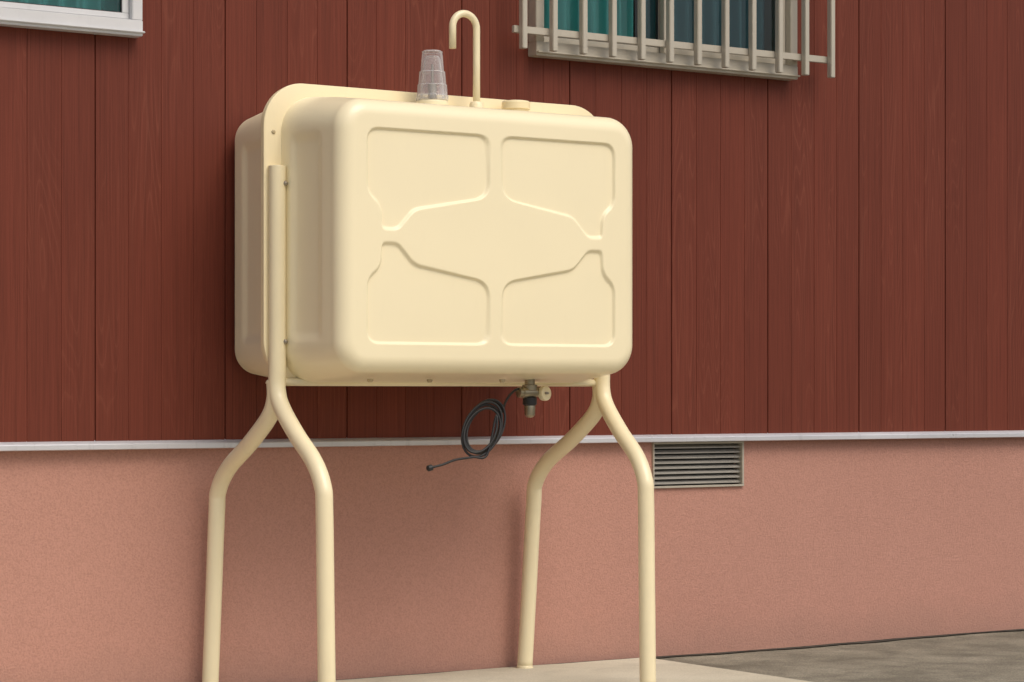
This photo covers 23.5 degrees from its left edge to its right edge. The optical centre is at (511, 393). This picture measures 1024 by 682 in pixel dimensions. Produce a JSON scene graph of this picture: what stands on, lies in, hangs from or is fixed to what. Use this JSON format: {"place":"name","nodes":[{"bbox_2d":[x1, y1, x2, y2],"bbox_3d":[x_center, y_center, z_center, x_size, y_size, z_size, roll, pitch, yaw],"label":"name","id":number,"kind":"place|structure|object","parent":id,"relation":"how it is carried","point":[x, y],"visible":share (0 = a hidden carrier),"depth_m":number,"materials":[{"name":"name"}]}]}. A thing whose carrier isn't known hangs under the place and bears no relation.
{"place":"outdoors","nodes":[
{"label":"outdoors","id":0,"kind":"place"},
{"bbox_2d":[656,630,1023,681],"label":"ground","id":1,"kind":"structure","parent":0,"point":[988,657],"depth_m":8.56,"materials":[{"name":"concrete"}]},
{"bbox_2d":[0,437,1023,681],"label":"foundation","id":2,"kind":"object","parent":1,"relation":"on","point":[104,555],"visible":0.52,"depth_m":8.26,"materials":[{"name":"pink paint"}]},
{"bbox_2d":[0,26,1023,441],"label":"siding","id":3,"kind":"object","parent":2,"relation":"attached to","point":[814,264],"visible":0.81,"depth_m":8.61,"materials":[{"name":"red wood"}]},
{"bbox_2d":[0,0,144,37],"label":"kitchen window frame","id":4,"kind":"object","parent":3,"relation":"attached to","point":[131,26],"visible":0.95,"depth_m":7.38,"materials":[{"name":"white metal"}]},
{"bbox_2d":[1,0,117,10],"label":"kitchen window curtain","id":5,"kind":"object","parent":4,"relation":"attached to","point":[109,5],"visible":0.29,"depth_m":7.53,"materials":[{"name":"teal fabric"}]},
{"bbox_2d":[0,0,128,18],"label":"kitchen window sashes","id":6,"kind":"object","parent":4,"relation":"in","point":[124,14],"visible":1,"depth_m":7.39,"materials":[{"name":"white metal"}]},
{"bbox_2d":[0,0,121,12],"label":"kitchen window gaskets","id":7,"kind":"object","parent":6,"relation":"attached to","point":[71,7],"visible":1,"depth_m":7.40,"materials":[{"name":"black rubber"}]},
{"bbox_2d":[0,430,1023,450],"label":"drip flashing","id":8,"kind":"object","parent":2,"relation":"attached to","point":[157,444],"visible":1,"depth_m":8.21,"materials":[{"name":"metal"}]},
{"bbox_2d":[652,441,743,488],"bbox_3d":[0.656,0.251,8.787,0.411,0.162,0.040,0,0,-34],"label":"vent frame","id":9,"kind":"object","parent":2,"relation":"attached to","point":[741,463],"visible":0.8,"depth_m":8.82,"materials":[{"name":"grey metal"}]},
{"bbox_2d":[654,443,733,485],"bbox_3d":[0.628,0.251,8.829,0.415,0.166,0.020,0,0,-34],"label":"vent backing","id":10,"kind":"object","parent":9,"relation":"in","point":[692,464],"visible":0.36,"depth_m":8.83,"materials":[{"name":"black metal"}]},
{"bbox_2d":[654,444,739,484],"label":"vent louvres","id":11,"kind":"object","parent":9,"relation":"in","point":[697,466],"visible":0.88,"depth_m":8.79,"materials":[{"name":"grey metal"}]},
{"bbox_2d":[336,658,810,681],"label":"concrete slab","id":12,"kind":"structure","parent":1,"relation":"on","point":[622,670],"depth_m":8.06,"materials":[{"name":"beige concrete"}]},
{"bbox_2d":[202,10,655,681],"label":"kerosene tank","id":13,"kind":"object","parent":12,"relation":"on","point":[432,236],"visible":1,"depth_m":7.40,"materials":[{"name":"beige metal"}]},
{"bbox_2d":[633,0,637,36],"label":"side and back walls","id":14,"kind":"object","parent":1,"relation":"on","point":[635,18],"depth_m":10.49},
{"bbox_3d":[-1.300,-4.310,11.763,17.800,0.059,7.842,0,0,-34],"label":"soffit","id":15,"kind":"object","parent":14,"relation":"on","visible":0},
{"bbox_3d":[0.706,-3.200,8.788,17.000,2.160,0.006,0,0,-34],"label":"siding","id":16,"kind":"object","parent":15,"relation":"attached to","visible":0},
{"bbox_2d":[142,0,530,68],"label":"siding","id":17,"kind":"object","parent":16,"relation":"attached to","point":[412,29],"visible":1,"depth_m":7.97,"materials":[{"name":"red wood"}]},
{"bbox_2d":[787,0,1023,112],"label":"siding","id":18,"kind":"object","parent":16,"relation":"attached to","point":[969,54],"visible":1,"depth_m":9.36,"materials":[{"name":"red wood"}]},
{"bbox_2d":[531,57,786,91],"bbox_3d":[0.531,-1.127,8.670,1.133,0.055,0.006,0,0,-34],"label":"siding","id":19,"kind":"object","parent":18,"relation":"attached to","point":[568,66],"visible":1,"depth_m":8.65,"materials":[{"name":"red wood"}]},
{"bbox_2d":[528,0,799,80],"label":"barred window frame","id":20,"kind":"object","parent":18,"relation":"attached to","point":[538,46],"visible":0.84,"depth_m":8.66,"materials":[{"name":"beige metal"}]},
{"bbox_2d":[544,0,632,36],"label":"barred window curtain","id":21,"kind":"object","parent":20,"relation":"attached to","point":[598,16],"visible":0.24,"depth_m":8.61,"materials":[{"name":"teal fabric"}]},
{"bbox_2d":[544,0,785,64],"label":"barred window sashes","id":22,"kind":"object","parent":20,"relation":"in","point":[661,19],"visible":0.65,"depth_m":8.66,"materials":[{"name":"beige metal"}]},
{"bbox_2d":[546,0,657,46],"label":"barred window gaskets","id":23,"kind":"object","parent":22,"relation":"attached to","point":[656,26],"visible":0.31,"depth_m":8.67,"materials":[{"name":"black rubber"}]},
{"bbox_2d":[512,25,826,63],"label":"grille rails","id":24,"kind":"object","parent":20,"relation":"attached to","point":[660,43],"visible":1,"depth_m":8.57,"materials":[{"name":"beige metal"}]},
{"bbox_2d":[519,0,834,77],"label":"grille bars","id":25,"kind":"object","parent":24,"relation":"attached to","point":[583,26],"visible":1,"depth_m":8.62,"materials":[{"name":"beige metal"}]},
{"bbox_2d":[646,0,764,49],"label":"barred window curtain","id":26,"kind":"object","parent":20,"relation":"attached to","point":[711,22],"visible":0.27,"depth_m":8.89,"materials":[{"name":"fabric"}]},
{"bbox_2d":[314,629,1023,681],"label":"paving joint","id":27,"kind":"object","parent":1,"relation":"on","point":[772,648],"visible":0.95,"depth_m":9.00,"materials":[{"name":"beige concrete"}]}
]}

